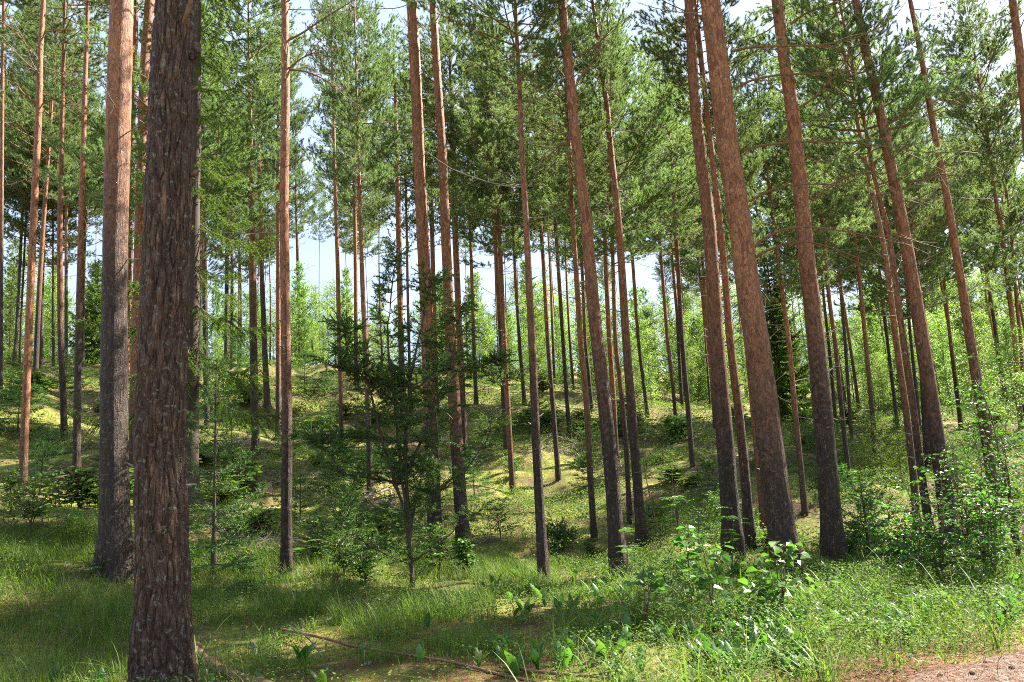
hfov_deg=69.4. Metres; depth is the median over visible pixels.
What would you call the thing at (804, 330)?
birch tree
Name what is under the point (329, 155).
pine tree
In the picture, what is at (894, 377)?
young pine tree
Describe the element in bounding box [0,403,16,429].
spruce seedling
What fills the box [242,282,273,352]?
birch tree
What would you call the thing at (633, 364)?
birch tree
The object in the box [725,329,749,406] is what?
young pine tree
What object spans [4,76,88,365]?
pine tree
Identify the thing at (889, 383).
birch tree
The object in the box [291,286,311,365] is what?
young pine tree
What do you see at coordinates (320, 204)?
pine tree
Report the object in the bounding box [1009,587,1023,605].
lily of the valley
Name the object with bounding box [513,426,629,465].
brush pile
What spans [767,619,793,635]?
lily of the valley
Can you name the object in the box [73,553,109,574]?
leafy bush
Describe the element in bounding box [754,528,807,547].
bush
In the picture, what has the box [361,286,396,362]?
young pine tree
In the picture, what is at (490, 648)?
lily of the valley
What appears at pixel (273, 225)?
pine tree
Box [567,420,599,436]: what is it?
bush
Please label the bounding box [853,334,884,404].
birch tree
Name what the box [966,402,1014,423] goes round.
bush
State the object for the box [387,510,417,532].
spruce seedling
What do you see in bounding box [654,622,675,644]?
lily of the valley
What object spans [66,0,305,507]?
spruce tree
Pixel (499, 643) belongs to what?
lily of the valley
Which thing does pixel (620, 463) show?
brush pile
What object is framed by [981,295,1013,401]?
young pine tree
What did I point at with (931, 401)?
pine tree
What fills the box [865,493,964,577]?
leafy bush
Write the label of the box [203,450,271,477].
bush
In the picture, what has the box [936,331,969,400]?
birch tree
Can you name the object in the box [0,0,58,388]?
pine tree
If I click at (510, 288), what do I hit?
birch tree
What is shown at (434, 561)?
leafy bush
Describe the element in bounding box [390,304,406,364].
young pine tree
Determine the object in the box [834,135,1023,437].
pine tree
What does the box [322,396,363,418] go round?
bush
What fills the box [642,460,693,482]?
bush
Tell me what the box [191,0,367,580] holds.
pine tree
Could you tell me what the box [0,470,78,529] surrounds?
leafy bush
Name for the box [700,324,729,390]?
birch tree
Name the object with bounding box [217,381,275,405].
bush
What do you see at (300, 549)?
rowan sapling
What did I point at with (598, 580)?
lily of the valley
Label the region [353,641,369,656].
lily of the valley
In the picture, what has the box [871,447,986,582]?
leafy bush
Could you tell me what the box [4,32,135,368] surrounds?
pine tree
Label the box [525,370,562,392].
bush
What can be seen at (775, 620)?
lily of the valley
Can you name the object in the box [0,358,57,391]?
bush
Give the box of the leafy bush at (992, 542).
[939,469,1023,584]
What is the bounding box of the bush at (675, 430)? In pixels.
[656,415,702,439]
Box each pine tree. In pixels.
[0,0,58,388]
[0,0,103,488]
[0,0,106,373]
[0,0,144,440]
[0,52,74,365]
[3,113,95,365]
[3,237,33,355]
[3,266,21,349]
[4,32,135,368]
[4,47,104,367]
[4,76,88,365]
[4,291,23,354]
[7,0,154,478]
[24,0,297,348]
[32,251,75,357]
[37,89,135,365]
[71,262,100,355]
[87,177,102,353]
[88,79,147,272]
[93,0,148,582]
[97,0,143,387]
[97,0,154,473]
[125,0,200,681]
[129,279,132,358]
[130,195,134,305]
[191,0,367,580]
[199,81,227,380]
[200,0,271,429]
[202,0,325,458]
[205,83,255,360]
[205,91,275,369]
[206,180,274,362]
[208,281,224,361]
[213,301,236,361]
[226,27,289,412]
[228,177,257,363]
[235,294,249,358]
[240,218,275,355]
[241,0,318,438]
[243,203,275,324]
[254,143,275,359]
[258,211,293,254]
[258,229,275,281]
[265,212,294,295]
[274,135,328,365]
[290,261,321,367]
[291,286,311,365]
[298,66,392,383]
[300,0,370,445]
[301,0,411,493]
[304,168,339,347]
[313,20,445,417]
[316,115,394,355]
[328,199,358,353]
[333,266,362,365]
[347,199,377,336]
[356,140,394,368]
[361,76,458,413]
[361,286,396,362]
[368,0,467,539]
[372,0,513,456]
[380,315,395,362]
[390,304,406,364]
[400,83,465,413]
[401,0,608,578]
[413,312,421,367]
[422,8,566,494]
[423,0,483,550]
[431,27,562,454]
[431,96,507,404]
[437,283,456,363]
[448,35,600,480]
[458,216,476,371]
[462,271,490,372]
[462,275,487,373]
[464,146,538,404]
[477,214,516,353]
[479,207,502,364]
[481,314,498,377]
[485,0,629,539]
[492,299,518,372]
[500,63,594,433]
[506,312,519,378]
[510,215,522,371]
[512,262,551,371]
[513,0,713,524]
[516,0,638,575]
[516,258,546,373]
[517,120,562,383]
[524,303,547,376]
[526,309,547,379]
[536,209,561,383]
[537,143,576,389]
[539,151,643,410]
[541,303,571,383]
[550,240,571,382]
[551,318,577,383]
[553,0,682,547]
[560,34,648,461]
[571,282,592,377]
[571,300,594,378]
[579,298,615,381]
[586,311,594,382]
[595,93,659,417]
[596,253,616,357]
[601,23,720,466]
[604,315,624,389]
[615,69,721,421]
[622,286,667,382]
[623,287,662,385]
[628,0,805,549]
[633,312,661,386]
[636,309,665,392]
[639,0,995,578]
[648,124,686,408]
[651,239,686,385]
[654,117,733,428]
[655,0,759,562]
[656,284,682,389]
[656,325,678,393]
[660,300,678,384]
[661,96,724,323]
[663,177,733,408]
[664,242,693,345]
[666,318,696,393]
[673,292,692,372]
[675,352,699,403]
[677,12,785,542]
[682,260,700,322]
[685,316,706,396]
[688,23,873,515]
[688,328,706,396]
[693,312,708,397]
[694,318,710,399]
[695,346,710,400]
[711,106,807,401]
[722,308,730,392]
[724,225,745,397]
[725,0,919,563]
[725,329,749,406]
[727,226,746,394]
[732,334,748,402]
[742,0,991,548]
[745,0,922,529]
[750,0,906,496]
[756,0,979,467]
[756,174,866,421]
[757,138,871,409]
[761,129,887,439]
[770,0,993,554]
[772,292,797,395]
[781,263,798,367]
[784,273,811,396]
[793,294,810,396]
[802,278,853,396]
[802,316,811,397]
[818,130,866,409]
[828,83,997,458]
[833,144,903,425]
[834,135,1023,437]
[834,319,862,400]
[835,307,876,405]
[836,322,849,406]
[859,269,917,393]
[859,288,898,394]
[862,315,898,405]
[864,316,899,403]
[872,246,889,376]
[883,290,919,397]
[889,335,920,408]
[889,340,906,403]
[890,194,961,410]
[893,321,920,406]
[897,0,1023,428]
[897,98,1006,428]
[897,131,977,415]
[908,0,1017,545]
[921,274,939,318]
[922,83,1021,415]
[925,0,1023,203]
[936,262,969,393]
[940,98,1023,418]
[949,72,1023,331]
[950,277,1006,395]
[952,132,1003,396]
[974,271,1000,389]
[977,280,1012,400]
[979,243,1018,293]
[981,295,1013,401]
[984,248,1014,379]
[998,176,1023,313]
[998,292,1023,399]
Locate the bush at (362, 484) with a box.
[349,476,365,486]
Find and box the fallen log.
[196,641,272,681]
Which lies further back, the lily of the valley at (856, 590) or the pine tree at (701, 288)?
the pine tree at (701, 288)
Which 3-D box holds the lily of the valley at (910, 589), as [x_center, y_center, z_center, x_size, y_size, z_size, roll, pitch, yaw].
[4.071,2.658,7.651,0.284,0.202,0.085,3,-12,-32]
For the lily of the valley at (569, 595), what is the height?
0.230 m
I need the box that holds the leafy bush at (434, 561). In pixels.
[414,522,461,577]
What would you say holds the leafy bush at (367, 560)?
on the ground at (652, 485)
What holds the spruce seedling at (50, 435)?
on the ground at (652, 485)
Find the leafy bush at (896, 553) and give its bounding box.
[873,517,925,568]
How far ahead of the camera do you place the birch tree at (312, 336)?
51.05 m
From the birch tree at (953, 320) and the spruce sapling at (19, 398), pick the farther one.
the birch tree at (953, 320)
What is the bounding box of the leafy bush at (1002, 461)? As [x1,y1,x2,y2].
[943,353,1023,562]
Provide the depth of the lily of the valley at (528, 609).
8.35 m
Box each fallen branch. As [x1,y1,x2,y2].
[291,627,322,660]
[499,662,661,681]
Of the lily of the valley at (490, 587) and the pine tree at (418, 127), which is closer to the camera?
the lily of the valley at (490, 587)
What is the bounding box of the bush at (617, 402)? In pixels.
[616,394,643,409]
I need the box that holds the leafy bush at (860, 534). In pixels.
[844,519,877,556]
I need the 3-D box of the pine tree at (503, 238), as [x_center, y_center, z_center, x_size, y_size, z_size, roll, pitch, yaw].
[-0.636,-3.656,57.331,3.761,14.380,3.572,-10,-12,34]
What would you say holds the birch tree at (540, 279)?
on the ground at (652, 485)
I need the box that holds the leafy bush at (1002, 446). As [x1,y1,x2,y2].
[951,390,1023,511]
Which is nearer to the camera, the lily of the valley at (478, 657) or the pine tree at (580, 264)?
the lily of the valley at (478, 657)
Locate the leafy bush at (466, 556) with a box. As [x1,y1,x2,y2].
[455,538,482,576]
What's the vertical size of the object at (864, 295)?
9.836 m
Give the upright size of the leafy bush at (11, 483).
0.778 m
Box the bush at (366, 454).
[359,447,384,465]
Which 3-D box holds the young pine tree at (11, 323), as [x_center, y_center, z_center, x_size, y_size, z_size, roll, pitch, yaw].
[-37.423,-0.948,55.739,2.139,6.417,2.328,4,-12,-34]
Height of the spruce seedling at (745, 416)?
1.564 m
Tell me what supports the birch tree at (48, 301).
on the ground at (652, 485)
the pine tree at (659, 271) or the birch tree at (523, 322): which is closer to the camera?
the pine tree at (659, 271)
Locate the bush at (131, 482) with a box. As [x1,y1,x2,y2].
[94,472,133,494]
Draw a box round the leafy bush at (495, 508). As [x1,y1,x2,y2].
[483,497,521,538]
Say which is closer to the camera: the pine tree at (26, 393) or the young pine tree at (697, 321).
the pine tree at (26, 393)
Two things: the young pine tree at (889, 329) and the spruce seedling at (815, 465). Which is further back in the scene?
the young pine tree at (889, 329)
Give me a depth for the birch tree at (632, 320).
72.33 m
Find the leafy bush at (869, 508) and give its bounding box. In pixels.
[850,483,892,546]
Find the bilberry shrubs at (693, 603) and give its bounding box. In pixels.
[0,505,1023,681]
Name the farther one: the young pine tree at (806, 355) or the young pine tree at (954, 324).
the young pine tree at (954, 324)
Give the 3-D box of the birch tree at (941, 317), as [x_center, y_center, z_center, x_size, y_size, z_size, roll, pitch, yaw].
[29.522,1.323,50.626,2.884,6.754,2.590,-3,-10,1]
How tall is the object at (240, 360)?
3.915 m
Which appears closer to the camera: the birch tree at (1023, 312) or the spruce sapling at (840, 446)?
the spruce sapling at (840, 446)
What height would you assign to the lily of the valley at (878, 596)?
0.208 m
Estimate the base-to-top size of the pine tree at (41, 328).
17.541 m
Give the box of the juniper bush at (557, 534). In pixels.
[545,511,579,554]
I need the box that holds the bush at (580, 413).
[570,409,594,419]
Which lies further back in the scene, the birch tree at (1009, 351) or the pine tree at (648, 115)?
the birch tree at (1009, 351)
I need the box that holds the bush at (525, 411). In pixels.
[511,401,546,422]
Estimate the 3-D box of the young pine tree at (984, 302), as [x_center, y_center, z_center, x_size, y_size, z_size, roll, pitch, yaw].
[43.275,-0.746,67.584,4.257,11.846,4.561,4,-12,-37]
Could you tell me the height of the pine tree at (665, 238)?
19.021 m
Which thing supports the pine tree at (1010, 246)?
on the ground at (652, 485)
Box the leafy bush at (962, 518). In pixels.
[921,470,1009,550]
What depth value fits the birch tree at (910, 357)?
47.35 m
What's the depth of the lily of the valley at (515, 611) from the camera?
8.38 m
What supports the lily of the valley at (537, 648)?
on the ground at (652, 485)
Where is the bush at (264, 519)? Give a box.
[222,504,280,535]
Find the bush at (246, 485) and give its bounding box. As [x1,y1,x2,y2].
[204,462,279,493]
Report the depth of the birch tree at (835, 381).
48.22 m
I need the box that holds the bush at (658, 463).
[645,449,671,464]
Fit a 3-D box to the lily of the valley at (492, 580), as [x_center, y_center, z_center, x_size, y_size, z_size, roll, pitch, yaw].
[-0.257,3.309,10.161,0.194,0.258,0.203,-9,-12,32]
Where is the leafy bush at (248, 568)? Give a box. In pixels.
[225,553,261,577]
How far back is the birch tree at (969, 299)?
72.59 m
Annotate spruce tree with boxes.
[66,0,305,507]
[68,259,101,364]
[186,353,295,591]
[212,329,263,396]
[748,221,812,423]
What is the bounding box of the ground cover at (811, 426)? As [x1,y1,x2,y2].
[3,350,1023,444]
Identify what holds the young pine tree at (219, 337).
on the ground at (652, 485)
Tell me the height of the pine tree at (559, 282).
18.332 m
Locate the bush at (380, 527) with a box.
[341,515,422,548]
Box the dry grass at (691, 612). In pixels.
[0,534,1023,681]
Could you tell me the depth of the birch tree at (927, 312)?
49.20 m
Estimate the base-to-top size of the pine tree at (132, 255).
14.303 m
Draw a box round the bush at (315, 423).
[293,414,338,438]
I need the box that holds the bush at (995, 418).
[958,402,1016,428]
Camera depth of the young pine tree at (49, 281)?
51.62 m
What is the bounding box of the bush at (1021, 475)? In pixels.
[1001,452,1023,482]
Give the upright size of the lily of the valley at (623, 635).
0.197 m
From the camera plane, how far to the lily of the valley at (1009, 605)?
6.97 m
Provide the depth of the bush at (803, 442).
29.97 m
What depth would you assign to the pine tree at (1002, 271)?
58.60 m
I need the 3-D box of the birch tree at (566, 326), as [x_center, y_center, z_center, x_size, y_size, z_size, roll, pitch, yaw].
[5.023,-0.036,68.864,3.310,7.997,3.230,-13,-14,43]
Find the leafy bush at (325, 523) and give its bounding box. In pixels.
[292,516,338,557]
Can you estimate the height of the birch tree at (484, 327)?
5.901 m
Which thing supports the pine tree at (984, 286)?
on the ground at (652, 485)
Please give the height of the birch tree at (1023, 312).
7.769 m
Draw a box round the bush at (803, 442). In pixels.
[784,430,814,449]
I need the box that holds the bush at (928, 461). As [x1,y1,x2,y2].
[904,453,932,470]
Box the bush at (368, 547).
[348,538,385,557]
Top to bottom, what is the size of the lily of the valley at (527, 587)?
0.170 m
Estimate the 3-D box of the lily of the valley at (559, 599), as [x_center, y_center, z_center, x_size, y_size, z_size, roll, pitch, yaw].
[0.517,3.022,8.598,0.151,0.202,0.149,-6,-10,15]
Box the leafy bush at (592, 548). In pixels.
[578,537,604,560]
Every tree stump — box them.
[250,641,256,654]
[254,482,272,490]
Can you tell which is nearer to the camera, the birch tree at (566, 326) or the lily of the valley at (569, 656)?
the lily of the valley at (569, 656)
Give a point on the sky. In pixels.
(309, 254)
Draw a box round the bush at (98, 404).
[89,398,99,410]
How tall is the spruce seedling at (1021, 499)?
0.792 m
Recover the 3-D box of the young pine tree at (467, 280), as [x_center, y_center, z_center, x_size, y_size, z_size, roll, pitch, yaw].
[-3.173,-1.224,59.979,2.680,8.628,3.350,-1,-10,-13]
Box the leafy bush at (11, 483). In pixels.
[0,466,39,512]
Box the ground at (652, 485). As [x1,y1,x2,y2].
[0,359,1023,681]
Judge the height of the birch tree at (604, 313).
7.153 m
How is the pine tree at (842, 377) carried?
on the ground at (652, 485)
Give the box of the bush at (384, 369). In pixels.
[360,363,398,382]
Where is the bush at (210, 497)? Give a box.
[199,476,222,500]
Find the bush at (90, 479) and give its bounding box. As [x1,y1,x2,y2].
[18,462,132,507]
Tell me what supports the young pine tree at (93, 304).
on the ground at (652, 485)
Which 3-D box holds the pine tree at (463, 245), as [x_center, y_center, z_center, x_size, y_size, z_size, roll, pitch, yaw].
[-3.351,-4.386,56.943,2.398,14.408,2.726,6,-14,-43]
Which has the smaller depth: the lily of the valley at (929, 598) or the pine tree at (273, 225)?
the lily of the valley at (929, 598)
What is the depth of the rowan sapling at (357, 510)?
12.84 m
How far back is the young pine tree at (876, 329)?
50.61 m
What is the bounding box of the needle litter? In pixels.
[20,607,1023,681]
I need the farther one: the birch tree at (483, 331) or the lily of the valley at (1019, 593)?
the birch tree at (483, 331)
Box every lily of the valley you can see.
[45,661,67,681]
[88,667,105,681]
[256,670,276,679]
[292,642,315,662]
[310,664,328,681]
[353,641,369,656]
[416,643,424,661]
[422,612,435,629]
[473,647,489,664]
[480,581,497,596]
[485,635,501,654]
[489,574,501,589]
[490,628,508,648]
[490,639,507,657]
[496,644,507,661]
[504,644,523,675]
[507,592,512,601]
[510,601,518,616]
[512,614,521,625]
[513,596,533,616]
[513,634,523,647]
[514,599,529,611]
[524,581,530,591]
[528,648,543,669]
[530,584,542,596]
[530,638,544,654]
[532,584,549,605]
[550,591,563,606]
[554,597,561,610]
[556,627,567,644]
[557,640,571,666]
[560,644,582,662]
[561,594,579,613]
[563,635,582,654]
[568,567,577,578]
[570,651,595,670]
[587,611,599,627]
[587,632,608,660]
[592,583,600,598]
[594,576,607,587]
[603,651,625,673]
[603,653,619,671]
[604,621,621,644]
[609,640,628,653]
[613,611,631,640]
[618,626,627,650]
[619,580,631,596]
[626,643,650,670]
[642,615,656,629]
[645,622,660,641]
[647,616,663,626]
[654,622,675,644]
[680,617,693,631]
[681,619,702,642]
[686,638,700,659]
[696,637,724,655]
[698,644,716,668]
[699,632,722,644]
[705,608,722,632]
[705,643,721,662]
[707,562,723,574]
[718,640,741,668]
[719,601,731,616]
[719,639,744,655]
[720,627,737,637]
[721,622,743,642]
[724,618,741,633]
[725,589,742,610]
[731,561,743,576]
[731,601,743,616]
[733,616,754,645]
[740,582,752,599]
[740,605,756,621]
[743,648,761,667]
[744,633,769,653]
[747,618,769,638]
[748,629,759,652]
[755,644,763,666]
[759,608,768,624]
[760,625,782,640]
[762,566,777,579]
[762,604,776,618]
[762,610,782,627]
[763,639,779,661]
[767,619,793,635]
[767,633,800,656]
[769,641,804,663]
[776,650,793,671]
[783,624,814,650]
[785,607,805,625]
[786,604,807,626]
[788,600,805,615]
[789,655,805,674]
[793,650,808,669]
[796,581,805,596]
[801,653,819,670]
[802,584,818,599]
[816,607,850,629]
[817,624,831,640]
[819,582,834,597]
[821,561,837,574]
[830,608,849,627]
[841,588,858,606]
[845,608,870,632]
[865,591,881,608]
[865,599,874,612]
[867,618,879,633]
[870,551,883,563]
[872,613,896,634]
[884,601,903,613]
[889,609,913,633]
[897,559,914,576]
[899,586,913,602]
[913,593,934,607]
[926,605,937,619]
[940,583,959,606]
[952,574,963,589]
[961,577,979,592]
[972,600,989,611]
[977,606,990,620]
[991,579,1010,592]
[992,575,1006,586]
[993,604,1007,617]
[995,607,1019,625]
[996,592,1018,617]
[1001,587,1021,603]
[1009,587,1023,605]
[1010,572,1021,589]
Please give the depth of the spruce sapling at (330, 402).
29.57 m
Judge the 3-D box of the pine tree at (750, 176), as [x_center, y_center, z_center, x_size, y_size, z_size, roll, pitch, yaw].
[3.949,-1.560,13.521,1.939,10.887,2.525,-11,-12,37]
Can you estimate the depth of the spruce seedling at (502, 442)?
28.89 m
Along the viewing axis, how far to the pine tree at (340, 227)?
61.53 m
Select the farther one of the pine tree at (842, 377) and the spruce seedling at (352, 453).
the pine tree at (842, 377)
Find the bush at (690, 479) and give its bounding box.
[678,470,708,486]
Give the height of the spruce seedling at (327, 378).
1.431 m
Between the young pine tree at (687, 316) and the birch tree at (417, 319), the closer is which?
the birch tree at (417, 319)
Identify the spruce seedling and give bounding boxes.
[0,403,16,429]
[3,355,15,381]
[15,382,55,408]
[28,427,72,459]
[67,400,89,418]
[261,418,307,459]
[302,480,387,550]
[306,442,375,495]
[307,368,346,392]
[315,470,347,496]
[320,402,350,418]
[325,432,364,469]
[331,495,373,537]
[335,425,386,467]
[365,443,391,477]
[371,501,395,519]
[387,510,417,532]
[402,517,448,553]
[478,377,500,395]
[491,429,515,452]
[496,382,529,404]
[561,425,601,455]
[567,447,604,493]
[630,498,678,543]
[655,412,715,446]
[683,457,718,497]
[684,486,758,544]
[695,506,720,543]
[731,404,750,423]
[732,413,752,437]
[748,450,792,476]
[782,429,792,443]
[794,428,843,469]
[800,411,813,430]
[806,461,844,491]
[813,458,863,503]
[833,419,848,440]
[836,452,855,481]
[852,415,879,439]
[868,423,906,453]
[875,410,892,423]
[888,418,902,434]
[929,442,979,472]
[949,459,983,493]
[954,405,975,419]
[959,430,982,457]
[999,486,1023,517]
[1008,435,1023,452]
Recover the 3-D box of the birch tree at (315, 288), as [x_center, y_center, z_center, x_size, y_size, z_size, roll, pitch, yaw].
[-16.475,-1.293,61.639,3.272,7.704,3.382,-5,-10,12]
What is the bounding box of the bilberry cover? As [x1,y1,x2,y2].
[0,373,1023,564]
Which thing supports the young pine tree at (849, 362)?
on the ground at (652, 485)
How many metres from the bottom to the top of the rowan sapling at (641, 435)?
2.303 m
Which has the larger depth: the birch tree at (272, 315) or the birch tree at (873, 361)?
the birch tree at (272, 315)
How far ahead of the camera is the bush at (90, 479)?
13.32 m
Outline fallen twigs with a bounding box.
[2,377,1023,681]
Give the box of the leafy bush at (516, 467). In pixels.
[500,450,525,473]
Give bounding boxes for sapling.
[0,367,49,439]
[9,440,71,484]
[21,501,56,533]
[42,347,93,393]
[44,508,88,543]
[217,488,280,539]
[274,471,325,520]
[284,228,528,587]
[291,349,323,393]
[293,539,320,571]
[314,397,354,442]
[347,507,371,544]
[451,451,499,503]
[478,484,492,542]
[527,389,550,412]
[595,563,686,630]
[616,526,642,580]
[617,406,642,441]
[633,434,660,546]
[648,488,715,537]
[659,468,685,547]
[663,525,705,572]
[681,535,747,620]
[682,481,711,557]
[716,506,752,563]
[719,534,843,613]
[750,428,797,474]
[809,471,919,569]
[814,420,855,462]
[845,413,918,489]
[848,470,870,514]
[875,434,932,491]
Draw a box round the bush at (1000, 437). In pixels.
[967,426,1023,451]
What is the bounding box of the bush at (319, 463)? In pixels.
[307,455,331,465]
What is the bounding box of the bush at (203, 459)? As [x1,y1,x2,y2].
[199,438,233,467]
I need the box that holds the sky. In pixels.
[0,0,1023,371]
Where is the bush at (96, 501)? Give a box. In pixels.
[69,465,133,503]
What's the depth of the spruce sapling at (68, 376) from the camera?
29.72 m
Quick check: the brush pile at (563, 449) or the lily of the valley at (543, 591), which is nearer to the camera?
the lily of the valley at (543, 591)
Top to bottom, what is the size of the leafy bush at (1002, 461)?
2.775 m
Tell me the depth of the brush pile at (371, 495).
19.70 m
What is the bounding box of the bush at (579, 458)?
[565,451,601,467]
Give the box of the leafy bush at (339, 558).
[315,533,375,574]
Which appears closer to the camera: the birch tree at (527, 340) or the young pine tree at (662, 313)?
the birch tree at (527, 340)
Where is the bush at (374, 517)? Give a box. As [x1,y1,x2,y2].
[324,497,391,531]
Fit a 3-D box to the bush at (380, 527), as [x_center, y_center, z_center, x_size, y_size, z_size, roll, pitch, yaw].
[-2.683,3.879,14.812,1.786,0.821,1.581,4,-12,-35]
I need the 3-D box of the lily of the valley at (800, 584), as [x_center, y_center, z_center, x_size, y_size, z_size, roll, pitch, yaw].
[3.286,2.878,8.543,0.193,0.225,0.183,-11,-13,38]
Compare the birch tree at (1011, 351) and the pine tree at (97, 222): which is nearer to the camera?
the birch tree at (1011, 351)
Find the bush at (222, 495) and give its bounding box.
[200,472,253,504]
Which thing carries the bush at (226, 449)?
on the ground at (652, 485)
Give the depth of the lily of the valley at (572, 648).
6.46 m
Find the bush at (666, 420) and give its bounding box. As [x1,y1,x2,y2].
[652,413,678,426]
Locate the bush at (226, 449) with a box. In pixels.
[212,444,234,455]
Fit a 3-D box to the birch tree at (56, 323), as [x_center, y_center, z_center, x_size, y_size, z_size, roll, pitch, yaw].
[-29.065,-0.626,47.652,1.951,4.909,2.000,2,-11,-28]
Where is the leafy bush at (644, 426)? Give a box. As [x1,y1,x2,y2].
[635,388,652,447]
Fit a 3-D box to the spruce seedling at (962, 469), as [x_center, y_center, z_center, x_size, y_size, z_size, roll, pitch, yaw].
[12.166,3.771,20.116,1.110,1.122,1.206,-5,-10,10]
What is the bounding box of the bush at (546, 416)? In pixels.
[514,406,564,431]
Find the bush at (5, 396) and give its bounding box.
[0,386,21,400]
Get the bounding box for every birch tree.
[3,245,51,348]
[23,287,44,349]
[24,278,50,353]
[33,267,75,351]
[33,274,74,360]
[44,290,75,351]
[45,295,73,353]
[208,326,223,357]
[215,300,236,356]
[218,288,245,355]
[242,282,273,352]
[249,299,272,360]
[257,312,271,356]
[257,314,274,355]
[260,306,275,361]
[266,266,304,350]
[272,289,297,358]
[290,280,322,358]
[302,281,329,354]
[302,292,326,364]
[303,326,321,364]
[309,282,342,360]
[310,322,322,364]
[311,322,332,363]
[312,276,353,362]
[332,293,359,342]
[361,309,385,362]
[367,311,397,370]
[367,324,383,361]
[406,296,421,363]
[435,273,455,356]
[436,285,463,361]
[462,312,477,361]
[475,302,497,370]
[475,308,498,368]
[477,314,494,370]
[494,300,523,371]
[494,310,521,371]
[506,273,537,363]
[507,287,541,369]
[518,330,538,372]
[521,313,545,370]
[533,268,558,359]
[533,283,556,368]
[549,294,577,368]
[549,298,577,369]
[550,314,578,381]
[553,275,585,378]
[574,273,620,363]
[588,302,621,369]
[600,294,630,371]
[603,331,619,385]
[612,334,624,386]
[618,298,651,376]
[618,326,638,377]
[631,318,667,407]
[631,329,658,390]
[631,340,647,390]
[639,300,666,375]
[645,300,672,382]
[662,291,698,372]
[669,312,700,381]
[672,338,702,395]
[675,333,702,399]
[675,358,694,398]
[684,293,701,383]
[686,306,723,369]
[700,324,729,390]
[720,281,743,393]
[721,281,745,388]
[721,288,747,392]
[734,319,747,385]
[771,304,803,394]
[774,293,808,385]
[778,291,806,373]
[794,334,811,400]
[796,297,828,379]
[822,313,859,401]
[824,327,844,401]
[827,352,838,404]
[829,318,855,398]
[833,293,878,393]
[840,314,879,399]
[841,311,880,404]
[846,296,891,379]
[850,311,892,365]
[852,326,884,390]
[853,304,893,353]
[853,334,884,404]
[870,336,899,396]
[870,352,891,409]
[893,332,920,397]
[906,309,949,388]
[910,337,939,392]
[911,314,938,379]
[914,288,968,398]
[918,295,959,400]
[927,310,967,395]
[927,318,968,416]
[928,313,961,393]
[930,281,970,390]
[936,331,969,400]
[938,280,977,391]
[940,335,969,400]
[947,260,983,327]
[947,268,998,376]
[950,325,1007,419]
[954,263,998,366]
[960,312,997,399]
[962,311,1008,398]
[975,317,1023,435]
[977,330,1011,398]
[990,318,1023,393]
[994,279,1022,350]
[999,294,1023,364]
[1002,346,1015,400]
[1004,290,1023,354]
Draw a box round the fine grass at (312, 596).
[0,516,1023,681]
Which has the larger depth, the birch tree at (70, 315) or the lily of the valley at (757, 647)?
the birch tree at (70, 315)
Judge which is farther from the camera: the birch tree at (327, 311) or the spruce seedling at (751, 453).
the birch tree at (327, 311)
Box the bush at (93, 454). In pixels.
[81,446,98,459]
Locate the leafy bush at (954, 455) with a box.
[929,443,983,480]
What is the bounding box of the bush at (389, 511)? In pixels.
[374,500,418,527]
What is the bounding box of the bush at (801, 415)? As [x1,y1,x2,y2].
[786,411,810,423]
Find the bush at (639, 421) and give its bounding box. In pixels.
[599,407,656,427]
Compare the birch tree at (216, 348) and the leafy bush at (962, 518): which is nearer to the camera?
the leafy bush at (962, 518)
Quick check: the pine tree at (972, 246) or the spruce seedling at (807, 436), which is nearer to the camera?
the spruce seedling at (807, 436)
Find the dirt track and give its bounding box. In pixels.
[905,649,1023,681]
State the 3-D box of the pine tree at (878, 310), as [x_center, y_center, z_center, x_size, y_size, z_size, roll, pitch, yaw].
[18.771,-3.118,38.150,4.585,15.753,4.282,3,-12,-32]
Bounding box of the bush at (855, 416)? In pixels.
[832,402,868,426]
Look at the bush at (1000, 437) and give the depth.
27.00 m
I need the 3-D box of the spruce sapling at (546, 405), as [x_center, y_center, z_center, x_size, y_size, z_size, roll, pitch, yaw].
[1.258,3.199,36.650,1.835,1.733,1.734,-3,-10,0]
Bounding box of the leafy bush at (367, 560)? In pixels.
[343,545,387,583]
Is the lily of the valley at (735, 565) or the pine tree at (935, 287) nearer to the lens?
the lily of the valley at (735, 565)
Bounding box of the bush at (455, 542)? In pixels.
[414,532,474,557]
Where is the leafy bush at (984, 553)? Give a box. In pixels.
[913,440,1023,572]
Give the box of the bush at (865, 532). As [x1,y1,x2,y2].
[844,522,891,539]
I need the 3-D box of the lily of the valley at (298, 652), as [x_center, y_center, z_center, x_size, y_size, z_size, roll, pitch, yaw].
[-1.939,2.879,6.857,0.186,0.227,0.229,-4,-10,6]
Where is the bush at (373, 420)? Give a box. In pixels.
[357,406,390,424]
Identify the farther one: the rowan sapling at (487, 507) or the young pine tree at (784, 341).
the young pine tree at (784, 341)
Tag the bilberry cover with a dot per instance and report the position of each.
(710, 438)
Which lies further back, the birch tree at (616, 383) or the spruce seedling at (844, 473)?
the birch tree at (616, 383)
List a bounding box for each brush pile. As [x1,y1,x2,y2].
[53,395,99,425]
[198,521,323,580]
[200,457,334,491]
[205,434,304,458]
[266,476,444,520]
[295,383,344,401]
[335,383,421,398]
[441,404,520,418]
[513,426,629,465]
[562,453,658,475]
[705,441,793,458]
[948,449,1015,468]

